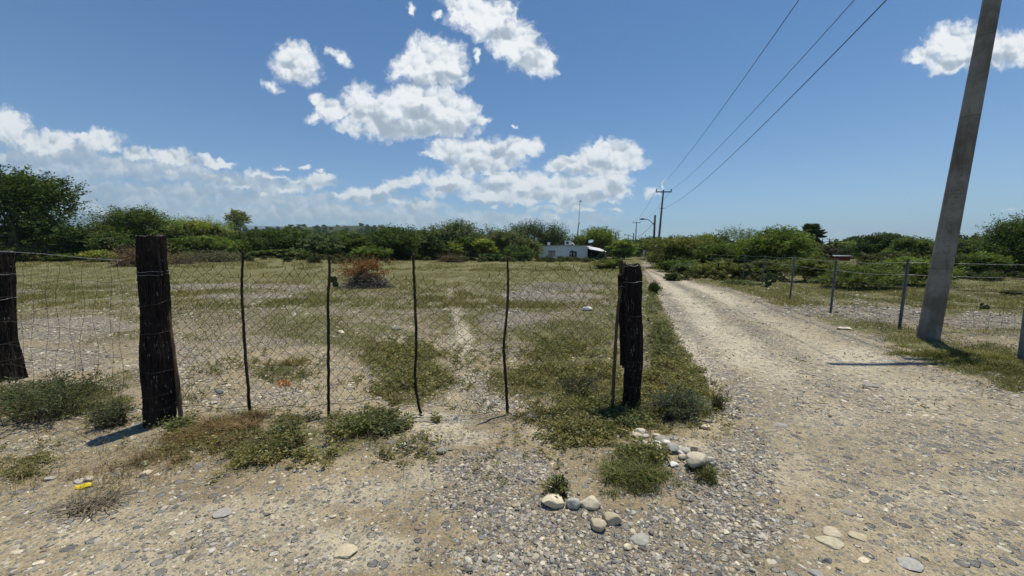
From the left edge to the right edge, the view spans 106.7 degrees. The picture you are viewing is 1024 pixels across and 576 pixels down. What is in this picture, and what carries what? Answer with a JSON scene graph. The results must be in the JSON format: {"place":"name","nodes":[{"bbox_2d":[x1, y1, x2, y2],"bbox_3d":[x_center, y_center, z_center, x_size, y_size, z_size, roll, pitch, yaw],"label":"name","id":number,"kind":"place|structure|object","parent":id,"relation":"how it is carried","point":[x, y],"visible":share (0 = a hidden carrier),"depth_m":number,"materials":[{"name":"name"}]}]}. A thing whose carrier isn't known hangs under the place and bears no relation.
{"place":"outdoors","nodes":[
{"label":"outdoors","id":0,"kind":"place"},
{"bbox_2d":[0,216,420,231],"bbox_3d":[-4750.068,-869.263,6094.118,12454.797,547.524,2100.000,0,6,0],"label":"mountains","id":1,"kind":"structure","parent":0,"point":[249,227],"depth_m":5866.22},
{"bbox_2d":[0,226,1023,575],"bbox_3d":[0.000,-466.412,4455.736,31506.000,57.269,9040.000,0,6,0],"label":"ground","id":2,"kind":"structure","parent":0,"point":[254,490],"depth_m":2.90,"materials":[{"name":"soil"}]},
{"bbox_2d":[0,250,28,382],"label":"fence post","id":3,"kind":"object","parent":2,"relation":"on","point":[8,310],"visible":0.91,"depth_m":4.63,"materials":[{"name":"brown wood"}]},
{"bbox_2d":[0,252,128,399],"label":"woven wire fence","id":4,"kind":"object","parent":3,"relation":"attached to","point":[59,327],"visible":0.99,"depth_m":3.61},
{"bbox_2d":[0,244,40,261],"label":"shrub","id":5,"kind":"object","parent":2,"relation":"on","point":[29,254],"visible":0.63,"depth_m":33.57,"materials":[{"name":"green plant"}]},
{"bbox_2d":[0,164,99,260],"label":"mesquite tree","id":6,"kind":"object","parent":2,"relation":"on","point":[31,201],"visible":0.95,"depth_m":34.88,"materials":[{"name":"green plant"}]},
{"bbox_2d":[38,253,89,261],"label":"shrub","id":7,"kind":"object","parent":2,"relation":"on","point":[47,257],"visible":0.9,"depth_m":33.89,"materials":[{"name":"green plant"}]},
{"bbox_2d":[0,368,130,427],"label":"shrub","id":8,"kind":"object","parent":2,"relation":"on","point":[52,403],"visible":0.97,"depth_m":3.46,"materials":[{"name":"green plant"}]},
{"bbox_2d":[43,227,104,254],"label":"shrub","id":9,"kind":"object","parent":2,"relation":"on","point":[72,243],"visible":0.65,"depth_m":35.73,"materials":[{"name":"green plant"}]},
{"bbox_2d":[38,484,136,526],"bbox_3d":[-2.541,1.296,2.305,0.428,0.128,0.389,4,7,33],"label":"dead plant","id":10,"kind":"object","parent":2,"relation":"on","point":[78,507],"visible":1,"depth_m":2.28,"materials":[{"name":"brown plant"}]},
{"bbox_2d":[74,249,123,261],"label":"shrub","id":11,"kind":"object","parent":2,"relation":"on","point":[88,252],"visible":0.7,"depth_m":33.25,"materials":[{"name":"green plant"}]},
{"bbox_2d":[13,443,194,489],"bbox_3d":[-2.794,1.238,2.693,1.000,0.112,0.651,0,6,0],"label":"dry grass clump","id":12,"kind":"object","parent":2,"relation":"on","point":[138,459],"visible":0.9,"depth_m":2.69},
{"bbox_2d":[82,230,134,258],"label":"flowering shrub","id":13,"kind":"object","parent":2,"relation":"on","point":[109,241],"visible":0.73,"depth_m":34.94,"materials":[{"name":"green plant"}]},
{"bbox_2d":[84,397,141,430],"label":"shrub","id":14,"kind":"object","parent":2,"relation":"on","point":[116,417],"visible":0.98,"depth_m":3.27,"materials":[{"name":"green plant"}]},
{"bbox_2d":[66,204,181,254],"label":"mesquite tree","id":15,"kind":"object","parent":2,"relation":"on","point":[137,221],"visible":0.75,"depth_m":41.11,"materials":[{"name":"green plant"}]},
{"bbox_2d":[81,244,182,266],"bbox_3d":[-28.847,-2.631,29.314,6.358,2.216,5.036,-4,7,-32],"label":"brush pile","id":16,"kind":"object","parent":2,"relation":"on","point":[130,259],"visible":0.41,"depth_m":28.76,"materials":[{"name":"brown plant"}]},
{"bbox_2d":[135,235,176,427],"bbox_3d":[-3.037,0.412,3.245,0.310,1.717,0.234,0,6,0],"label":"fence post","id":17,"kind":"object","parent":2,"relation":"on","point":[157,380],"visible":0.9,"depth_m":3.17,"materials":[{"name":"brown wood"}]},
{"bbox_2d":[169,250,625,419],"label":"wire gate","id":18,"kind":"structure","parent":17,"relation":"attached to","point":[178,389],"depth_m":3.43,"materials":[{"name":"grey metal"}]},
{"bbox_2d":[167,250,207,264],"bbox_3d":[-27.489,-2.558,31.463,4.748,1.387,3.058,0,6,0],"label":"brush pile","id":19,"kind":"object","parent":2,"relation":"on","point":[182,259],"visible":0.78,"depth_m":31.35,"materials":[{"name":"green plant"}]},
{"bbox_2d":[166,236,209,254],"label":"acacia shrub","id":20,"kind":"object","parent":2,"relation":"on","point":[188,243],"visible":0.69,"depth_m":41.54,"materials":[{"name":"green plant"}]},
{"bbox_2d":[146,214,244,236],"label":"acacia shrub","id":21,"kind":"object","parent":2,"relation":"on","point":[203,224],"visible":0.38,"depth_m":49.49,"materials":[{"name":"green plant"}]},
{"bbox_2d":[181,234,251,254],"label":"acacia shrub","id":22,"kind":"object","parent":2,"relation":"on","point":[219,242],"visible":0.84,"depth_m":44.08,"materials":[{"name":"green plant"}]},
{"bbox_2d":[168,246,265,262],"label":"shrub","id":23,"kind":"object","parent":2,"relation":"on","point":[217,257],"visible":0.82,"depth_m":34.63,"materials":[{"name":"green plant"}]},
{"bbox_2d":[212,508,232,517],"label":"stone","id":24,"kind":"object","parent":2,"relation":"on","point":[222,512],"visible":1,"depth_m":2.24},
{"bbox_2d":[151,405,301,465],"bbox_3d":[-2.313,1.148,3.111,1.161,0.180,0.787,-2,6,-23],"label":"dry grass clump","id":25,"kind":"object","parent":2,"relation":"on","point":[240,425],"visible":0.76,"depth_m":3.10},
{"bbox_2d":[222,208,252,232],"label":"umbrella tree","id":26,"kind":"object","parent":2,"relation":"on","point":[240,217],"visible":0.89,"depth_m":103.83,"materials":[{"name":"green plant"}]},
{"bbox_2d":[238,404,269,421],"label":"dry grass clump","id":27,"kind":"object","parent":2,"relation":"on","point":[258,413],"visible":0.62,"depth_m":3.32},
{"bbox_2d":[213,227,301,252],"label":"mesquite tree","id":28,"kind":"object","parent":2,"relation":"on","point":[261,240],"visible":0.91,"depth_m":47.99,"materials":[{"name":"green plant"}]},
{"bbox_2d":[238,249,280,256],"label":"shrub","id":29,"kind":"object","parent":2,"relation":"on","point":[266,252],"visible":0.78,"depth_m":42.30,"materials":[{"name":"green plant"}]},
{"bbox_2d":[252,224,317,249],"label":"mesquite tree","id":30,"kind":"object","parent":2,"relation":"on","point":[302,234],"visible":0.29,"depth_m":51.52,"materials":[{"name":"green plant"}]},
{"bbox_2d":[275,247,315,257],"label":"flowering shrub","id":31,"kind":"object","parent":2,"relation":"on","point":[292,252],"visible":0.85,"depth_m":42.04,"materials":[{"name":"green plant"}]},
{"bbox_2d":[281,354,315,366],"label":"dry grass clump","id":32,"kind":"object","parent":2,"relation":"on","point":[300,358],"visible":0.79,"depth_m":5.34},
{"bbox_2d":[296,232,345,254],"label":"flowering shrub","id":33,"kind":"object","parent":2,"relation":"on","point":[324,244],"visible":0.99,"depth_m":44.84,"materials":[{"name":"green plant"}]},
{"bbox_2d":[316,230,371,254],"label":"mesquite tree","id":34,"kind":"object","parent":2,"relation":"on","point":[348,240],"visible":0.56,"depth_m":50.71,"materials":[{"name":"green plant"}]},
{"bbox_2d":[333,543,357,558],"bbox_3d":[-0.868,1.375,1.993,0.124,0.027,0.096,0,6,0],"label":"stone","id":35,"kind":"object","parent":2,"relation":"on","point":[346,551],"visible":1,"depth_m":1.98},
{"bbox_2d":[327,253,395,288],"bbox_3d":[-6.167,-0.847,16.341,3.407,1.669,2.681,0,6,0],"label":"brush pile","id":36,"kind":"object","parent":2,"relation":"on","point":[365,267],"visible":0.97,"depth_m":15.99,"materials":[{"name":"brown plant"}]},
{"bbox_2d":[347,245,394,259],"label":"shrub","id":37,"kind":"object","parent":2,"relation":"on","point":[366,251],"visible":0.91,"depth_m":45.37,"materials":[{"name":"green plant"}]},
{"bbox_2d":[353,223,426,259],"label":"mesquite tree","id":38,"kind":"object","parent":2,"relation":"on","point":[391,237],"visible":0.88,"depth_m":48.44,"materials":[{"name":"green plant"}]},
{"bbox_2d":[416,217,482,255],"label":"mesquite tree","id":39,"kind":"object","parent":2,"relation":"on","point":[453,230],"visible":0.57,"depth_m":61.50,"materials":[{"name":"green plant"}]},
{"bbox_2d":[424,252,474,262],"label":"bush","id":40,"kind":"object","parent":2,"relation":"on","point":[451,258],"visible":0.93,"depth_m":47.41,"materials":[{"name":"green plant"}]},
{"bbox_2d":[435,241,464,254],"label":"acacia shrub","id":41,"kind":"object","parent":2,"relation":"on","point":[455,246],"visible":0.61,"depth_m":57.32,"materials":[{"name":"green plant"}]},
{"bbox_2d":[444,233,483,255],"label":"mesquite tree","id":42,"kind":"object","parent":2,"relation":"on","point":[461,241],"visible":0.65,"depth_m":58.55,"materials":[{"name":"green plant"}]},
{"bbox_2d":[471,237,500,255],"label":"acacia shrub","id":43,"kind":"object","parent":2,"relation":"on","point":[487,245],"visible":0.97,"depth_m":56.77,"materials":[{"name":"green plant"}]},
{"bbox_2d":[475,253,502,260],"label":"shrub","id":44,"kind":"object","parent":2,"relation":"on","point":[492,257],"visible":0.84,"depth_m":54.14,"materials":[{"name":"green plant"}]},
{"bbox_2d":[0,223,986,261],"bbox_3d":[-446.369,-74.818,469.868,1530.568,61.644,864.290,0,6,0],"label":"scrub","id":45,"kind":"object","parent":2,"relation":"on","point":[430,246],"visible":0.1,"depth_m":53.91,"materials":[{"name":"green plant"}]},
{"bbox_2d":[468,224,534,253],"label":"mesquite tree","id":46,"kind":"object","parent":2,"relation":"on","point":[502,239],"visible":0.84,"depth_m":60.62,"materials":[{"name":"green plant"}]},
{"bbox_2d":[0,260,1023,575],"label":"gravel","id":47,"kind":"structure","parent":2,"relation":"on","point":[608,564],"depth_m":2.46,"materials":[{"name":"gravel"}]},
{"bbox_2d":[0,280,1023,508],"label":"weeds","id":48,"kind":"object","parent":2,"relation":"on","point":[606,427],"visible":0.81,"depth_m":3.69,"materials":[{"name":"green plant"}]},
{"bbox_2d":[0,255,1023,418],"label":"grass","id":49,"kind":"structure","parent":2,"relation":"on","point":[913,294],"depth_m":11.45,"materials":[{"name":"plant"}]},
{"bbox_2d":[499,244,536,260],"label":"shrub","id":50,"kind":"object","parent":2,"relation":"on","point":[523,252],"visible":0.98,"depth_m":54.83,"materials":[{"name":"green plant"}]},
{"bbox_2d":[513,238,545,254],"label":"mesquite tree","id":51,"kind":"object","parent":2,"relation":"on","point":[532,244],"visible":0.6,"depth_m":61.81,"materials":[{"name":"green plant"}]},
{"bbox_2d":[36,250,1023,281],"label":"undergrowth","id":52,"kind":"object","parent":2,"relation":"on","point":[861,258],"visible":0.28,"depth_m":29.39,"materials":[{"name":"green plant"}]},
{"bbox_2d":[506,218,578,255],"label":"mesquite tree","id":53,"kind":"object","parent":2,"relation":"on","point":[553,235],"visible":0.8,"depth_m":72.39,"materials":[{"name":"green plant"}]},
{"bbox_2d":[541,493,564,508],"bbox_3d":[0.250,1.310,2.349,0.139,0.083,0.110,0,6,0],"label":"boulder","id":54,"kind":"object","parent":2,"relation":"on","point":[553,500],"visible":0.98,"depth_m":2.31,"materials":[{"name":"stone"}]},
{"bbox_2d":[541,470,571,499],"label":"seedling","id":55,"kind":"object","parent":2,"relation":"on","point":[561,487],"visible":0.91,"depth_m":2.41,"materials":[{"name":"green plant"}]},
{"bbox_2d":[539,245,606,258],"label":"house","id":56,"kind":"structure","parent":2,"relation":"on","point":[554,251],"depth_m":64.71,"materials":[{"name":"white paint"}]},
{"bbox_2d":[566,497,579,509],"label":"boulder","id":57,"kind":"object","parent":2,"relation":"on","point":[572,503],"visible":0.99,"depth_m":2.30,"materials":[{"name":"stone"}]},
{"bbox_2d":[560,371,606,397],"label":"shrub","id":58,"kind":"object","parent":2,"relation":"on","point":[582,381],"visible":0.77,"depth_m":4.16,"materials":[{"name":"green plant"}]},
{"bbox_2d":[580,495,600,509],"bbox_3d":[0.478,1.319,2.333,0.108,0.077,0.095,-3,7,-30],"label":"boulder","id":59,"kind":"object","parent":2,"relation":"on","point":[591,502],"visible":1,"depth_m":2.31,"materials":[{"name":"stone"}]},
{"bbox_2d":[571,225,622,248],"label":"salt cedar tree","id":60,"kind":"object","parent":2,"relation":"on","point":[601,238],"visible":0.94,"depth_m":74.14,"materials":[{"name":"green plant"}]},
{"bbox_2d":[590,518,606,531],"bbox_3d":[0.490,1.341,2.153,0.090,0.067,0.081,0,6,0],"label":"boulder","id":61,"kind":"object","parent":2,"relation":"on","point":[598,525],"visible":1,"depth_m":2.13,"materials":[{"name":"stone"}]},
{"bbox_2d":[592,259,620,268],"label":"shrub","id":62,"kind":"object","parent":2,"relation":"on","point":[608,263],"visible":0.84,"depth_m":32.20,"materials":[{"name":"green plant"}]},
{"bbox_2d":[601,512,621,525],"bbox_3d":[0.577,1.331,2.210,0.108,0.080,0.077,0,6,0],"label":"boulder","id":63,"kind":"object","parent":2,"relation":"on","point":[611,518],"visible":0.92,"depth_m":2.18,"materials":[{"name":"stone"}]},
{"bbox_2d":[602,237,639,258],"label":"mesquite tree","id":64,"kind":"object","parent":2,"relation":"on","point":[625,247],"visible":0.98,"depth_m":64.42,"materials":[{"name":"green plant"}]},
{"bbox_2d":[615,398,649,416],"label":"shrub","id":65,"kind":"object","parent":2,"relation":"on","point":[634,406],"visible":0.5,"depth_m":3.56,"materials":[{"name":"green plant"}]},
{"bbox_2d":[622,263,643,410],"bbox_3d":[1.134,0.545,3.592,0.217,1.562,0.185,0,6,0],"label":"fence post","id":66,"kind":"object","parent":2,"relation":"on","point":[633,351],"visible":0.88,"depth_m":3.52,"materials":[{"name":"brown wood"}]},
{"bbox_2d":[618,274,624,365],"bbox_3d":[1.047,0.299,3.600,0.123,0.882,0.114,0,6,0],"label":"timber","id":67,"kind":"object","parent":66,"relation":"attached to","point":[621,281],"visible":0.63,"depth_m":3.56,"materials":[{"name":"brown wood"}]},
{"bbox_2d":[580,445,695,500],"bbox_3d":[0.870,1.227,2.613,0.722,0.179,0.668,0,6,0],"label":"grass tuft","id":68,"kind":"object","parent":2,"relation":"on","point":[640,475],"visible":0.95,"depth_m":2.57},
{"bbox_2d":[632,533,648,545],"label":"stone","id":69,"kind":"object","parent":2,"relation":"on","point":[641,539],"visible":1,"depth_m":2.06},
{"bbox_2d":[656,189,671,236],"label":"utility pole","id":70,"kind":"object","parent":2,"relation":"on","point":[660,221],"visible":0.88,"depth_m":46.21,"materials":[{"name":"metal"}]},
{"bbox_2d":[677,0,853,185],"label":"power line","id":71,"kind":"object","parent":70,"relation":"attached to","point":[785,76],"visible":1,"depth_m":12.70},
{"bbox_2d":[652,259,700,270],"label":"shrub","id":72,"kind":"object","parent":2,"relation":"on","point":[664,265],"visible":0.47,"depth_m":27.41,"materials":[{"name":"green plant"}]},
{"bbox_2d":[636,234,717,267],"bbox_3d":[14.539,-3.231,33.665,6.877,3.144,6.709,2,6,22],"label":"acacia tree","id":73,"kind":"object","parent":2,"relation":"on","point":[679,245],"visible":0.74,"depth_m":32.55,"materials":[{"name":"green plant"}]},
{"bbox_2d":[644,378,713,422],"bbox_3d":[1.535,1.048,3.574,0.640,0.424,0.474,0,6,0],"label":"shrub","id":74,"kind":"object","parent":2,"relation":"on","point":[667,404],"visible":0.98,"depth_m":3.53,"materials":[{"name":"green plant"}]},
{"bbox_2d":[670,262,700,272],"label":"shrub","id":75,"kind":"object","parent":2,"relation":"on","point":[682,266],"visible":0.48,"depth_m":24.81,"materials":[{"name":"green plant"}]},
{"bbox_2d":[685,451,706,468],"bbox_3d":[1.286,1.209,2.660,0.164,0.100,0.108,-3,7,-30],"label":"boulder","id":76,"kind":"object","parent":2,"relation":"on","point":[693,459],"visible":0.98,"depth_m":2.63,"materials":[{"name":"stone"}]},
{"bbox_2d":[687,462,726,485],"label":"grass tuft","id":77,"kind":"object","parent":2,"relation":"on","point":[708,471],"visible":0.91,"depth_m":2.56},
{"bbox_2d":[692,231,727,243],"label":"mesquite tree","id":78,"kind":"object","parent":2,"relation":"on","point":[713,236],"visible":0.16,"depth_m":42.64,"materials":[{"name":"green plant"}]},
{"bbox_2d":[682,241,742,263],"bbox_3d":[16.208,-2.616,31.088,5.764,2.498,3.929,0,6,0],"label":"acacia tree","id":79,"kind":"object","parent":2,"relation":"on","point":[711,250],"visible":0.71,"depth_m":30.30,"materials":[{"name":"green plant"}]},
{"bbox_2d":[710,393,727,411],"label":"seedling","id":80,"kind":"object","parent":2,"relation":"on","point":[718,403],"visible":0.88,"depth_m":3.71,"materials":[{"name":"green plant"}]},
{"bbox_2d":[688,259,751,276],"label":"shrub","id":81,"kind":"object","parent":2,"relation":"on","point":[709,267],"visible":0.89,"depth_m":21.47,"materials":[{"name":"green plant"}]},
{"bbox_2d":[712,221,760,248],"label":"mesquite tree","id":82,"kind":"object","parent":2,"relation":"on","point":[729,234],"visible":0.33,"depth_m":40.90,"materials":[{"name":"green plant"}]},
{"bbox_2d":[721,279,765,285],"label":"shrub","id":83,"kind":"object","parent":2,"relation":"on","point":[740,282],"visible":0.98,"depth_m":17.37,"materials":[{"name":"green plant"}]},
{"bbox_2d":[721,235,780,263],"bbox_3d":[19.571,-2.913,31.437,5.261,3.033,5.050,0,6,0],"label":"acacia tree","id":84,"kind":"object","parent":2,"relation":"on","point":[739,249],"visible":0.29,"depth_m":30.91,"materials":[{"name":"green plant"}]},
{"bbox_2d":[739,258,793,279],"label":"shrub","id":85,"kind":"object","parent":2,"relation":"on","point":[757,266],"visible":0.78,"depth_m":20.63,"materials":[{"name":"green plant"}]},
{"bbox_2d":[735,224,830,262],"bbox_3d":[20.849,-3.175,29.553,6.075,3.817,5.993,-6,8,-45],"label":"acacia tree","id":86,"kind":"object","parent":2,"relation":"on","point":[783,243],"visible":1,"depth_m":28.66,"materials":[{"name":"green plant"}]},
{"bbox_2d":[797,223,827,246],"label":"palm tree","id":87,"kind":"object","parent":2,"relation":"on","point":[814,229],"visible":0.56,"depth_m":48.68,"materials":[{"name":"green plant"}]},
{"bbox_2d":[773,257,853,281],"bbox_3d":[15.035,-0.943,19.038,3.675,1.385,3.264,0,6,0],"label":"shrub","id":88,"kind":"object","parent":2,"relation":"on","point":[817,266],"visible":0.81,"depth_m":18.43,"materials":[{"name":"green plant"}]},
{"bbox_2d":[813,245,842,260],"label":"tree","id":89,"kind":"object","parent":2,"relation":"on","point":[830,251],"visible":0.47,"depth_m":46.95,"materials":[{"name":"green plant"}]},
{"bbox_2d":[829,258,837,312],"bbox_3d":[8.068,-0.007,9.547,0.103,1.460,0.058,0,6,0],"label":"fence post","id":90,"kind":"object","parent":2,"relation":"on","point":[833,284],"visible":0.97,"depth_m":9.55,"materials":[{"name":"metal"}]},
{"bbox_2d":[807,264,916,289],"bbox_3d":[13.884,-0.430,15.380,3.562,1.077,3.146,0,6,0],"label":"shrub","id":91,"kind":"object","parent":2,"relation":"on","point":[875,278],"visible":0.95,"depth_m":14.94,"materials":[{"name":"green plant"}]},
{"bbox_2d":[847,232,901,256],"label":"mesquite tree","id":92,"kind":"object","parent":2,"relation":"on","point":[876,243],"visible":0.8,"depth_m":47.35,"materials":[{"name":"green plant"}]},
{"bbox_2d":[859,258,913,288],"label":"shrub","id":93,"kind":"object","parent":2,"relation":"on","point":[883,265],"visible":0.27,"depth_m":15.75,"materials":[{"name":"green plant"}]},
{"bbox_2d":[898,259,909,326],"bbox_3d":[7.728,0.163,7.502,0.101,1.460,0.058,0,6,0],"label":"fence post","id":94,"kind":"object","parent":2,"relation":"on","point":[907,267],"visible":0.98,"depth_m":7.50,"materials":[{"name":"metal"}]},
{"bbox_2d":[878,235,933,254],"bbox_3d":[41.341,-3.952,40.174,5.489,3.294,4.473,0,6,0],"label":"acacia tree","id":95,"kind":"object","parent":2,"relation":"on","point":[907,245],"visible":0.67,"depth_m":39.29,"materials":[{"name":"green plant"}]},
{"bbox_2d":[878,255,969,286],"bbox_3d":[18.012,-0.766,17.010,3.586,1.446,3.431,0,6,0],"label":"shrub","id":96,"kind":"object","parent":2,"relation":"on","point":[919,267],"visible":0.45,"depth_m":16.67,"materials":[{"name":"green plant"}]},
{"bbox_2d":[877,343,1023,363],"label":"grass tuft","id":97,"kind":"object","parent":2,"relation":"on","point":[973,354],"visible":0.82,"depth_m":5.50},
{"bbox_2d":[924,237,988,254],"bbox_3d":[41.972,-3.301,35.680,4.603,2.894,4.164,3,6,27],"label":"acacia tree","id":98,"kind":"object","parent":2,"relation":"on","point":[963,243],"visible":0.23,"depth_m":34.96,"materials":[{"name":"green plant"}]},
{"bbox_2d":[916,0,1001,339],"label":"utility pole","id":99,"kind":"object","parent":2,"relation":"on","point":[933,308],"visible":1,"depth_m":6.29,"materials":[{"name":"concrete"}]},
{"bbox_2d":[667,0,886,206],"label":"power line","id":100,"kind":"object","parent":99,"relation":"attached to","point":[803,84],"visible":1,"depth_m":10.27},
{"bbox_2d":[954,251,1017,274],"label":"shrub","id":101,"kind":"object","parent":2,"relation":"on","point":[981,262],"visible":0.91,"depth_m":23.41,"materials":[{"name":"green plant"}]},
{"bbox_2d":[950,357,1023,375],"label":"grass tuft","id":102,"kind":"object","parent":2,"relation":"on","point":[1005,366],"visible":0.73,"depth_m":4.96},
{"bbox_2d":[957,210,1023,272],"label":"tree","id":103,"kind":"object","parent":2,"relation":"on","point":[1006,239],"visible":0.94,"depth_m":24.33,"materials":[{"name":"green plant"}]},
{"bbox_2d":[1017,304,1023,358],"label":"fence post","id":104,"kind":"object","parent":2,"relation":"on","point":[1020,353],"visible":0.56,"depth_m":5.40,"materials":[{"name":"metal"}]},
{"bbox_2d":[0,0,1023,243],"label":"sky","id":105,"kind":"structure","parent":0,"point":[419,113],"materials":[{"name":"blue"}]},
{"bbox_2d":[643,265,1023,575],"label":"dirt road","id":106,"kind":"structure","parent":0,"point":[816,432],"depth_m":3.00,"materials":[{"name":"gravel"}]},
{"bbox_2d":[814,536,844,549],"bbox_3d":[1.703,1.360,2.042,0.106,0.025,0.108,-3,6,-27],"label":"stone","id":107,"kind":"object","parent":106,"relation":"on","point":[834,543],"visible":1,"depth_m":2.03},
{"bbox_2d":[822,526,842,536],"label":"stone","id":108,"kind":"object","parent":106,"relation":"on","point":[831,531],"visible":1,"depth_m":2.10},
{"bbox_2d":[847,531,866,541],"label":"stone","id":109,"kind":"object","parent":106,"relation":"on","point":[858,536],"visible":1,"depth_m":2.06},
{"bbox_2d":[896,556,924,571],"bbox_3d":[1.974,1.369,1.891,0.110,0.029,0.096,-4,7,-34],"label":"stone","id":110,"kind":"object","parent":106,"relation":"on","point":[908,563],"visible":1,"depth_m":1.88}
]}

